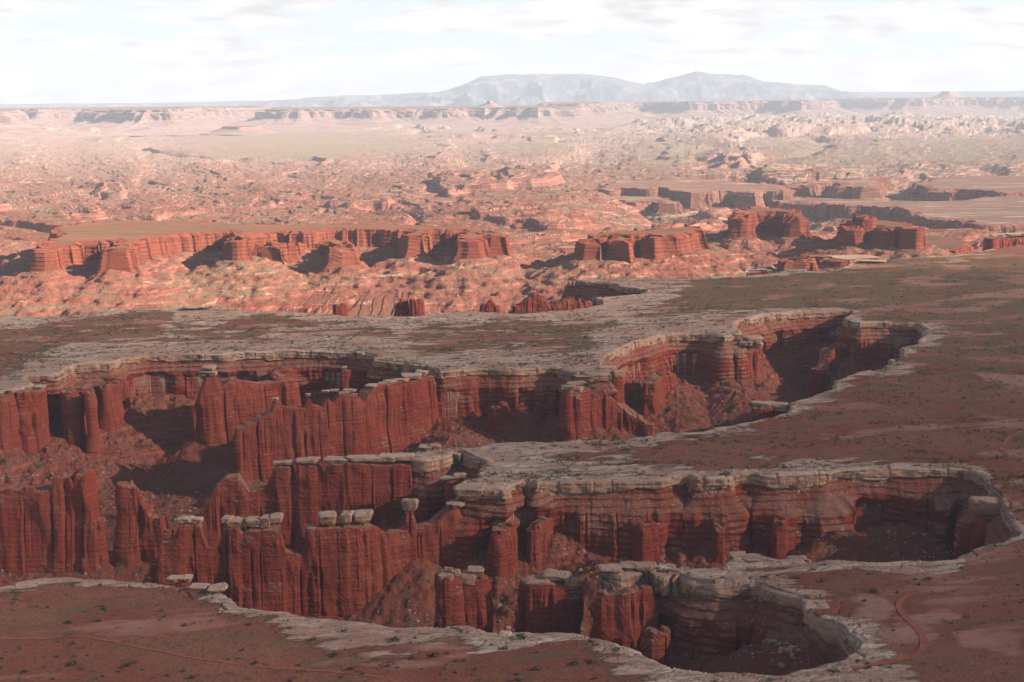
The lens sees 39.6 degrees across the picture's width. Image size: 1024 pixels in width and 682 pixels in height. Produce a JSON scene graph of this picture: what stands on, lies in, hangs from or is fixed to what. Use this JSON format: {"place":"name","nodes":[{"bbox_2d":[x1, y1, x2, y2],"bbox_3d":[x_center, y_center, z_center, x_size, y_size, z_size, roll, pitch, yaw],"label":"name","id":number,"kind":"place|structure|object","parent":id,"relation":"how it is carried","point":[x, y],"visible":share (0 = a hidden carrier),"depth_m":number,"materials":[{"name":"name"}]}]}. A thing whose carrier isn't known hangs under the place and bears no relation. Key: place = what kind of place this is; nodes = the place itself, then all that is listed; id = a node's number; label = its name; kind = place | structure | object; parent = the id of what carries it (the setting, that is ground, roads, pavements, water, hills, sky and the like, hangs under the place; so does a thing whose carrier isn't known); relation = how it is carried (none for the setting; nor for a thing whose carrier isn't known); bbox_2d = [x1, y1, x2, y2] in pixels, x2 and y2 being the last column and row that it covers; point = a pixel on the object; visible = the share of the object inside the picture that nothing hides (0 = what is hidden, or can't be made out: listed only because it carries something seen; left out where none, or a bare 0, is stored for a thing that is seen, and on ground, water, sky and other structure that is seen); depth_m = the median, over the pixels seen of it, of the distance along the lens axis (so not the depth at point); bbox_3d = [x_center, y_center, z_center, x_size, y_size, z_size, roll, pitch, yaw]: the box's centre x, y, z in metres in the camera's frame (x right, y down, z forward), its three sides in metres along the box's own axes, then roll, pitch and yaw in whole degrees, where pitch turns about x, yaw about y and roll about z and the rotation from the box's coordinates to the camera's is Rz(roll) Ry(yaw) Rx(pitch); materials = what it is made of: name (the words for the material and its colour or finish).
{"place":"outdoors","nodes":[
{"label":"outdoors","id":0,"kind":"place"},
{"bbox_2d":[238,74,680,106],"bbox_3d":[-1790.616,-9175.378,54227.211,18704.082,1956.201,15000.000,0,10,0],"label":"mountain","id":1,"kind":"structure","parent":0,"point":[516,89],"depth_m":51442.41,"materials":[{"name":"grey stone"}]},
{"bbox_2d":[0,280,971,675],"bbox_3d":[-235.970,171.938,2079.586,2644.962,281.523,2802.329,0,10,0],"label":"basin floor","id":2,"kind":"structure","parent":0,"point":[186,470],"depth_m":1910.22,"materials":[{"name":"red stone"}]},
{"bbox_2d":[0,390,21,453],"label":"rock buttress","id":3,"kind":"object","parent":2,"relation":"on","point":[10,439],"visible":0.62,"depth_m":1881.62,"materials":[{"name":"red stone"}]},
{"bbox_2d":[15,385,50,454],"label":"rock buttress","id":4,"kind":"object","parent":2,"relation":"on","point":[33,428],"visible":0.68,"depth_m":1907.01,"materials":[{"name":"red stone"}]},
{"bbox_2d":[0,469,108,575],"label":"rock fin","id":5,"kind":"object","parent":2,"relation":"on","point":[57,526],"visible":0.92,"depth_m":1522.14,"materials":[{"name":"red stone"}]},
{"bbox_2d":[60,382,98,449],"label":"rock buttress","id":6,"kind":"object","parent":2,"relation":"on","point":[73,420],"visible":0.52,"depth_m":1965.50,"materials":[{"name":"red stone"}]},
{"bbox_2d":[84,388,102,455],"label":"rock buttress","id":7,"kind":"object","parent":2,"relation":"on","point":[94,444],"visible":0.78,"depth_m":1950.73,"materials":[{"name":"red stone"}]},
{"bbox_2d":[98,375,130,432],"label":"rock buttress","id":8,"kind":"object","parent":2,"relation":"on","point":[114,402],"visible":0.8,"depth_m":2061.24,"materials":[{"name":"red stone"}]},
{"bbox_2d":[113,480,173,567],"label":"rock spire","id":9,"kind":"object","parent":2,"relation":"on","point":[142,529],"visible":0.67,"depth_m":1531.01,"materials":[{"name":"red stone"}]},
{"bbox_2d":[190,364,301,447],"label":"rock buttress","id":10,"kind":"object","parent":2,"relation":"on","point":[221,410],"visible":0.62,"depth_m":2056.50,"materials":[{"name":"red stone"}]},
{"bbox_2d":[269,366,294,380],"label":"rock buttress","id":11,"kind":"object","parent":2,"relation":"on","point":[279,373],"visible":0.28,"depth_m":2138.72,"materials":[{"name":"red stone"}]},
{"bbox_2d":[149,507,461,617],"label":"rock fin","id":12,"kind":"object","parent":2,"relation":"on","point":[345,567],"visible":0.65,"depth_m":1329.88,"materials":[{"name":"red stone"}]},
{"bbox_2d":[446,499,464,507],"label":"boulder","id":13,"kind":"object","parent":12,"relation":"on","point":[452,503],"visible":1,"depth_m":1395.45,"materials":[{"name":"beige stone"}]},
{"bbox_2d":[194,452,436,552],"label":"rock fin","id":14,"kind":"object","parent":2,"relation":"on","point":[302,496],"visible":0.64,"depth_m":1520.68,"materials":[{"name":"red stone"}]},
{"bbox_2d":[232,369,438,481],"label":"rock fin","id":15,"kind":"object","parent":2,"relation":"on","point":[391,415],"visible":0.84,"depth_m":1892.17,"materials":[{"name":"red stone"}]},
{"bbox_2d":[332,303,347,315],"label":"rock spire","id":16,"kind":"object","parent":2,"relation":"on","point":[341,309],"visible":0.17,"depth_m":2870.83,"materials":[{"name":"red stone"}]},
{"bbox_2d":[340,366,353,393],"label":"rock pillar","id":17,"kind":"object","parent":2,"relation":"on","point":[346,377],"visible":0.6,"depth_m":2112.80,"materials":[{"name":"red stone"}]},
{"bbox_2d":[394,297,408,315],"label":"rock spire","id":18,"kind":"object","parent":2,"relation":"on","point":[402,307],"visible":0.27,"depth_m":2882.36,"materials":[{"name":"red stone"}]},
{"bbox_2d":[401,498,418,538],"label":"rock pillar","id":19,"kind":"object","parent":2,"relation":"on","point":[409,506],"visible":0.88,"depth_m":1378.47,"materials":[{"name":"stone"}]},
{"bbox_2d":[409,298,424,315],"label":"rock spire","id":20,"kind":"object","parent":2,"relation":"on","point":[417,307],"visible":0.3,"depth_m":2872.65,"materials":[{"name":"red stone"}]},
{"bbox_2d":[434,567,465,627],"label":"rock pillar","id":21,"kind":"object","parent":2,"relation":"on","point":[449,600],"visible":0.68,"depth_m":1166.81,"materials":[{"name":"red stone"}]},
{"bbox_2d":[439,472,466,506],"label":"rock pillar","id":22,"kind":"object","parent":2,"relation":"on","point":[449,494],"visible":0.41,"depth_m":1472.94,"materials":[{"name":"brown stone"}]},
{"bbox_2d":[460,565,493,632],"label":"rock pillar","id":23,"kind":"object","parent":2,"relation":"on","point":[478,601],"visible":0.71,"depth_m":1173.75,"materials":[{"name":"red stone"}]},
{"bbox_2d":[0,355,954,671],"bbox_3d":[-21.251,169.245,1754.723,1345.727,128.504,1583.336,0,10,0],"label":"scree","id":24,"kind":"structure","parent":2,"relation":"on","point":[564,549],"depth_m":1417.00,"materials":[{"name":"red stone"}]},
{"bbox_2d":[3,350,953,664],"bbox_3d":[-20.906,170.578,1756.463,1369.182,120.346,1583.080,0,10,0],"label":"slope scrub","id":25,"kind":"object","parent":2,"relation":"on","point":[465,568],"visible":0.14,"depth_m":1858.15,"materials":[{"name":"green plant"}]},
{"bbox_2d":[479,298,500,312],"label":"rock spire","id":26,"kind":"object","parent":2,"relation":"on","point":[490,305],"visible":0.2,"depth_m":2841.95,"materials":[{"name":"red stone"}]},
{"bbox_2d":[489,401,510,436],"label":"rock pillar","id":27,"kind":"object","parent":2,"relation":"on","point":[499,417],"visible":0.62,"depth_m":1992.23,"materials":[{"name":"red stone"}]},
{"bbox_2d":[487,521,517,577],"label":"rock buttress","id":28,"kind":"object","parent":2,"relation":"on","point":[502,553],"visible":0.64,"depth_m":1378.29,"materials":[{"name":"red stone"}]},
{"bbox_2d":[525,516,553,569],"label":"rock buttress","id":29,"kind":"object","parent":2,"relation":"on","point":[539,531],"visible":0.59,"depth_m":1398.40,"materials":[{"name":"red stone"}]},
{"bbox_2d":[515,568,583,634],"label":"rock pillar","id":30,"kind":"object","parent":2,"relation":"on","point":[550,600],"visible":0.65,"depth_m":1165.42,"materials":[{"name":"red stone"}]},
{"bbox_2d":[512,292,592,313],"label":"rock fin","id":31,"kind":"object","parent":2,"relation":"on","point":[533,302],"visible":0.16,"depth_m":2845.87,"materials":[{"name":"red stone"}]},
{"bbox_2d":[560,380,591,441],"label":"rock pillar","id":32,"kind":"object","parent":2,"relation":"on","point":[575,415],"visible":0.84,"depth_m":1941.87,"materials":[{"name":"red stone"}]},
{"bbox_2d":[611,370,624,403],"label":"rock pillar","id":33,"kind":"object","parent":2,"relation":"on","point":[617,380],"visible":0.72,"depth_m":1991.15,"materials":[{"name":"red stone"}]},
{"bbox_2d":[584,390,654,436],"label":"rock buttress","id":34,"kind":"object","parent":2,"relation":"on","point":[608,411],"visible":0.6,"depth_m":1978.82,"materials":[{"name":"red stone"}]},
{"bbox_2d":[589,582,658,649],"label":"rock buttress","id":35,"kind":"object","parent":2,"relation":"on","point":[627,616],"visible":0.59,"depth_m":1136.37,"materials":[{"name":"red stone"}]},
{"bbox_2d":[630,520,661,561],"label":"rock buttress","id":36,"kind":"object","parent":2,"relation":"on","point":[645,546],"visible":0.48,"depth_m":1412.54,"materials":[{"name":"red stone"}]},
{"bbox_2d":[640,625,669,666],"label":"rock pillar","id":37,"kind":"object","parent":2,"relation":"on","point":[654,644],"visible":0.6,"depth_m":1107.56,"materials":[{"name":"red stone"}]},
{"bbox_2d":[639,371,674,414],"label":"rock buttress","id":38,"kind":"object","parent":2,"relation":"on","point":[658,386],"visible":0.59,"depth_m":2132.94,"materials":[{"name":"red stone"}]},
{"bbox_2d":[711,512,727,563],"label":"rock buttress","id":39,"kind":"object","parent":2,"relation":"on","point":[719,522],"visible":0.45,"depth_m":1412.32,"materials":[{"name":"red stone"}]},
{"bbox_2d":[738,335,763,378],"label":"rock spire","id":40,"kind":"object","parent":2,"relation":"on","point":[752,344],"visible":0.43,"depth_m":2306.72,"materials":[{"name":"red stone"}]},
{"bbox_2d":[748,401,788,421],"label":"rock pillar","id":41,"kind":"object","parent":2,"relation":"on","point":[764,409],"visible":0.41,"depth_m":1895.61,"materials":[{"name":"stone"}]},
{"bbox_2d":[769,508,788,558],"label":"rock buttress","id":42,"kind":"object","parent":2,"relation":"on","point":[779,544],"visible":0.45,"depth_m":1417.29,"materials":[{"name":"red stone"}]},
{"bbox_2d":[777,662,784,668],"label":"boulder","id":43,"kind":"object","parent":2,"relation":"on","point":[781,665],"visible":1,"depth_m":1036.05,"materials":[{"name":"stone"}]},
{"bbox_2d":[785,648,791,652],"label":"boulder","id":44,"kind":"object","parent":2,"relation":"on","point":[787,650],"visible":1,"depth_m":1042.48,"materials":[{"name":"grey stone"}]},
{"bbox_2d":[809,341,848,394],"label":"rock buttress","id":45,"kind":"object","parent":2,"relation":"on","point":[829,360],"visible":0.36,"depth_m":2412.74,"materials":[{"name":"red stone"}]},
{"bbox_2d":[969,496,999,549],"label":"rock pillar","id":46,"kind":"object","parent":2,"relation":"on","point":[986,508],"visible":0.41,"depth_m":1354.70,"materials":[{"name":"red stone"}]},
{"bbox_2d":[0,254,1023,681],"bbox_3d":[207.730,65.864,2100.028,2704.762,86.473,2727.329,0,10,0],"label":"plateau ground","id":47,"kind":"structure","parent":0,"point":[974,650],"depth_m":1512.25,"materials":[{"name":"brown stone"}]},
{"bbox_2d":[66,660,76,665],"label":"desert shrub","id":48,"kind":"object","parent":47,"relation":"on","point":[72,663],"visible":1,"depth_m":972.00,"materials":[{"name":"green plant"}]},
{"bbox_2d":[183,305,213,308],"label":"rock slab","id":49,"kind":"object","parent":47,"relation":"on","point":[196,307],"visible":1,"depth_m":2611.07,"materials":[{"name":"beige stone"}]},
{"bbox_2d":[0,637,400,681],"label":"dirt track","id":50,"kind":"structure","parent":47,"relation":"on","point":[248,664],"depth_m":976.47,"materials":[{"name":"brown soil"}]},
{"bbox_2d":[187,582,228,592],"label":"rock slab","id":51,"kind":"object","parent":47,"relation":"on","point":[219,587],"visible":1,"depth_m":1113.03,"materials":[{"name":"beige stone"}]},
{"bbox_2d":[390,635,399,641],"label":"desert shrub","id":52,"kind":"object","parent":47,"relation":"on","point":[395,638],"visible":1,"depth_m":1007.20,"materials":[{"name":"green plant"}]},
{"bbox_2d":[418,443,440,450],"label":"rock slab","id":53,"kind":"object","parent":47,"relation":"on","point":[430,446],"visible":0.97,"depth_m":1579.16,"materials":[{"name":"beige stone"}]},
{"bbox_2d":[0,259,1023,681],"bbox_3d":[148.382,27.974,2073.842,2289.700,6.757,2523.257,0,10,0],"label":"scrub","id":54,"kind":"object","parent":47,"relation":"on","point":[922,451],"visible":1,"depth_m":2103.17,"materials":[{"name":"green plant"}]},
{"bbox_2d":[516,633,527,638],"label":"desert shrub","id":55,"kind":"object","parent":47,"relation":"on","point":[521,636],"visible":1,"depth_m":1011.92,"materials":[{"name":"green plant"}]},
{"bbox_2d":[746,268,773,275],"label":"rock pillar","id":56,"kind":"object","parent":47,"relation":"on","point":[763,273],"visible":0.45,"depth_m":3127.34,"materials":[{"name":"beige stone"}]},
{"bbox_2d":[830,254,886,262],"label":"rock slab","id":57,"kind":"object","parent":47,"relation":"on","point":[863,257],"visible":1,"depth_m":3306.60,"materials":[{"name":"beige stone"}]},
{"bbox_2d":[0,111,1023,316],"bbox_3d":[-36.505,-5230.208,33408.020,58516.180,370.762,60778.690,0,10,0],"label":"desert floor","id":58,"kind":"structure","parent":0,"point":[537,198],"depth_m":7696.30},
{"bbox_2d":[0,109,112,138],"bbox_3d":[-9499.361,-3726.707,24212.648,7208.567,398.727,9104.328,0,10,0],"label":"mesa","id":59,"kind":"structure","parent":58,"relation":"on","point":[15,123],"depth_m":21664.59,"materials":[{"name":"stone"}]},
{"bbox_2d":[0,106,270,135],"bbox_3d":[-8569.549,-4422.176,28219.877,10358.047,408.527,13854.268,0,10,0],"label":"mesa","id":60,"kind":"structure","parent":58,"relation":"on","point":[147,121],"depth_m":24492.77,"materials":[{"name":"stone"}]},
{"bbox_2d":[202,126,279,134],"bbox_3d":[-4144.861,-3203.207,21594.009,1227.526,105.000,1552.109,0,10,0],"label":"butte","id":61,"kind":"object","parent":58,"relation":"on","point":[237,130],"visible":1,"depth_m":21166.00,"materials":[{"name":"brown stone"}]},
{"bbox_2d":[28,220,513,273],"bbox_3d":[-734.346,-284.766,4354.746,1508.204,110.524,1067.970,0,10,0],"label":"mesa","id":62,"kind":"structure","parent":58,"relation":"on","point":[125,245],"depth_m":4282.82,"materials":[{"name":"red stone"}]},
{"bbox_2d":[253,239,362,271],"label":"butte","id":63,"kind":"object","parent":58,"relation":"on","point":[338,252],"visible":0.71,"depth_m":4210.74,"materials":[{"name":"red stone"}]},
{"bbox_2d":[227,105,631,129],"bbox_3d":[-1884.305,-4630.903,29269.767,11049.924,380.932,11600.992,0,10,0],"label":"mesa","id":64,"kind":"structure","parent":58,"relation":"on","point":[404,117],"depth_m":25591.33,"materials":[{"name":"brown stone"}]},
{"bbox_2d":[473,101,503,107],"bbox_3d":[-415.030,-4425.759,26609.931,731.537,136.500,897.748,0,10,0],"label":"butte","id":65,"kind":"object","parent":64,"relation":"on","point":[489,104],"visible":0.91,"depth_m":26347.10,"materials":[{"name":"grey stone"}]},
{"bbox_2d":[573,224,711,263],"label":"butte","id":66,"kind":"object","parent":58,"relation":"on","point":[628,245],"visible":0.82,"depth_m":4074.07,"materials":[{"name":"red stone"}]},
{"bbox_2d":[612,195,684,215],"bbox_3d":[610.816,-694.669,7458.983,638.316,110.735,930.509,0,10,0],"label":"mesa","id":67,"kind":"structure","parent":58,"relation":"on","point":[659,204],"depth_m":7271.57,"materials":[{"name":"brown stone"}]},
{"bbox_2d":[595,177,795,208],"bbox_3d":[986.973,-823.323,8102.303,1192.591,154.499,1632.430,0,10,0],"label":"mesa","id":68,"kind":"structure","parent":58,"relation":"on","point":[693,193],"depth_m":7608.88,"materials":[{"name":"brown stone"}]},
{"bbox_2d":[538,100,880,121],"bbox_3d":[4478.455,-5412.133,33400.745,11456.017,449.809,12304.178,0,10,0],"label":"mesa","id":69,"kind":"structure","parent":58,"relation":"on","point":[627,111],"depth_m":32499.10,"materials":[{"name":"stone"}]},
{"bbox_2d":[726,206,811,238],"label":"butte","id":70,"kind":"object","parent":58,"relation":"on","point":[750,222],"visible":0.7,"depth_m":4533.93,"materials":[{"name":"red stone"}]},
{"bbox_2d":[786,176,890,199],"bbox_3d":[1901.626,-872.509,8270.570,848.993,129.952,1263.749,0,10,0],"label":"mesa","id":71,"kind":"structure","parent":58,"relation":"on","point":[873,187],"depth_m":7888.19,"materials":[{"name":"brown stone"}]},
{"bbox_2d":[776,236,974,270],"bbox_3d":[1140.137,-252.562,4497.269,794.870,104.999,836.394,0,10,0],"label":"rock bench","id":72,"kind":"object","parent":58,"relation":"on","point":[953,245],"visible":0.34,"depth_m":4217.41,"materials":[{"name":"red stone"}]},
{"bbox_2d":[851,214,876,239],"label":"butte","id":73,"kind":"object","parent":72,"relation":"on","point":[868,222],"visible":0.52,"depth_m":4356.50,"materials":[{"name":"red stone"}]},
{"bbox_2d":[833,220,926,249],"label":"butte","id":74,"kind":"object","parent":72,"relation":"on","point":[900,235],"visible":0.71,"depth_m":4284.58,"materials":[{"name":"red stone"}]},
{"bbox_2d":[769,196,1023,232],"bbox_3d":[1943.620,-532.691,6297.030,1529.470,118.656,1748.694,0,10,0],"label":"mesa","id":75,"kind":"structure","parent":58,"relation":"on","point":[1004,214],"depth_m":6409.30,"materials":[{"name":"brown stone"}]},
{"bbox_2d":[823,97,1023,115],"bbox_3d":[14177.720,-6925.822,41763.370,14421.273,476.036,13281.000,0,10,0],"label":"mesa","id":76,"kind":"structure","parent":58,"relation":"on","point":[939,106],"depth_m":37602.88,"materials":[{"name":"grey stone"}]},
{"bbox_2d":[931,91,967,97],"bbox_3d":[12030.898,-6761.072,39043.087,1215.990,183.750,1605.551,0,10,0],"label":"butte","id":77,"kind":"object","parent":76,"relation":"on","point":[949,94],"visible":0.95,"depth_m":38556.43,"materials":[{"name":"grey stone"}]},
{"bbox_2d":[907,175,1023,200],"bbox_3d":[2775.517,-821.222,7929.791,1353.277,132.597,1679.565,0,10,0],"label":"mesa","id":78,"kind":"structure","parent":58,"relation":"on","point":[953,188],"depth_m":7626.25,"materials":[{"name":"brown stone"}]},
{"bbox_2d":[982,232,1023,250],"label":"rock fin","id":79,"kind":"object","parent":58,"relation":"on","point":[998,242],"visible":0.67,"depth_m":3850.53,"materials":[{"name":"red stone"}]},
{"bbox_2d":[0,249,1023,676],"bbox_3d":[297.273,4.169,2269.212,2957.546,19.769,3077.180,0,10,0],"label":"caprock rim","id":80,"kind":"object","parent":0,"point":[676,583],"visible":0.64,"depth_m":1464.62,"materials":[{"name":"beige stone"}]},
{"bbox_2d":[166,574,192,582],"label":"boulder","id":81,"kind":"object","parent":80,"relation":"on","point":[186,578],"visible":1,"depth_m":1143.95,"materials":[{"name":"beige stone"}]},
{"bbox_2d":[453,482,506,496],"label":"rock slab","id":82,"kind":"object","parent":80,"relation":"on","point":[475,489],"visible":0.95,"depth_m":1399.82,"materials":[{"name":"beige stone"}]},
{"bbox_2d":[572,365,615,377],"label":"rock slab","id":83,"kind":"object","parent":80,"relation":"on","point":[604,367],"visible":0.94,"depth_m":2009.47,"materials":[{"name":"beige stone"}]},
{"bbox_2d":[596,561,653,573],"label":"rock slab","id":84,"kind":"object","parent":80,"relation":"on","point":[615,568],"visible":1,"depth_m":1155.33,"materials":[{"name":"beige stone"}]},
{"bbox_2d":[729,551,760,558],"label":"rock slab","id":85,"kind":"object","parent":80,"relation":"on","point":[733,554],"visible":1,"depth_m":1192.17,"materials":[{"name":"beige stone"}]},
{"bbox_2d":[786,555,806,558],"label":"rock slab","id":86,"kind":"object","parent":80,"relation":"on","point":[802,556],"visible":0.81,"depth_m":1188.60,"materials":[{"name":"beige stone"}]},
{"bbox_2d":[801,599,828,616],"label":"boulder","id":87,"kind":"object","parent":80,"relation":"on","point":[808,605],"visible":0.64,"depth_m":1071.55,"materials":[{"name":"beige stone"}]},
{"bbox_2d":[0,91,1023,107],"bbox_3d":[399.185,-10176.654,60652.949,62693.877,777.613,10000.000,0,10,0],"label":"hills","id":88,"kind":"structure","parent":0,"point":[882,95],"depth_m":59790.94,"materials":[{"name":"stone"}]},
{"bbox_2d":[0,0,1023,103],"label":"sky","id":89,"kind":"structure","parent":0,"point":[52,51],"materials":[{"name":"white"}]},
{"bbox_2d":[35,285,1013,662],"bbox_3d":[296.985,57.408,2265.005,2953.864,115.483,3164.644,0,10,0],"label":"canyon wall","id":90,"kind":"structure","parent":0,"point":[711,625],"depth_m":1451.13,"materials":[{"name":"red stone"}]},
{"bbox_2d":[644,71,879,100],"bbox_3d":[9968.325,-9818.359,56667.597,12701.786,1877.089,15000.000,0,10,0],"label":"mountain","id":91,"kind":"structure","parent":0,"point":[697,86],"depth_m":54053.92,"materials":[{"name":"grey stone"}]},
{"bbox_2d":[850,578,956,668],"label":"dirt track","id":92,"kind":"structure","parent":0,"point":[915,626],"depth_m":1027.51,"materials":[{"name":"brown soil"}]},
{"bbox_2d":[1000,430,1023,461],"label":"dirt track","id":93,"kind":"structure","parent":0,"point":[1008,438],"depth_m":1569.82,"materials":[{"name":"brown soil"}]}
]}

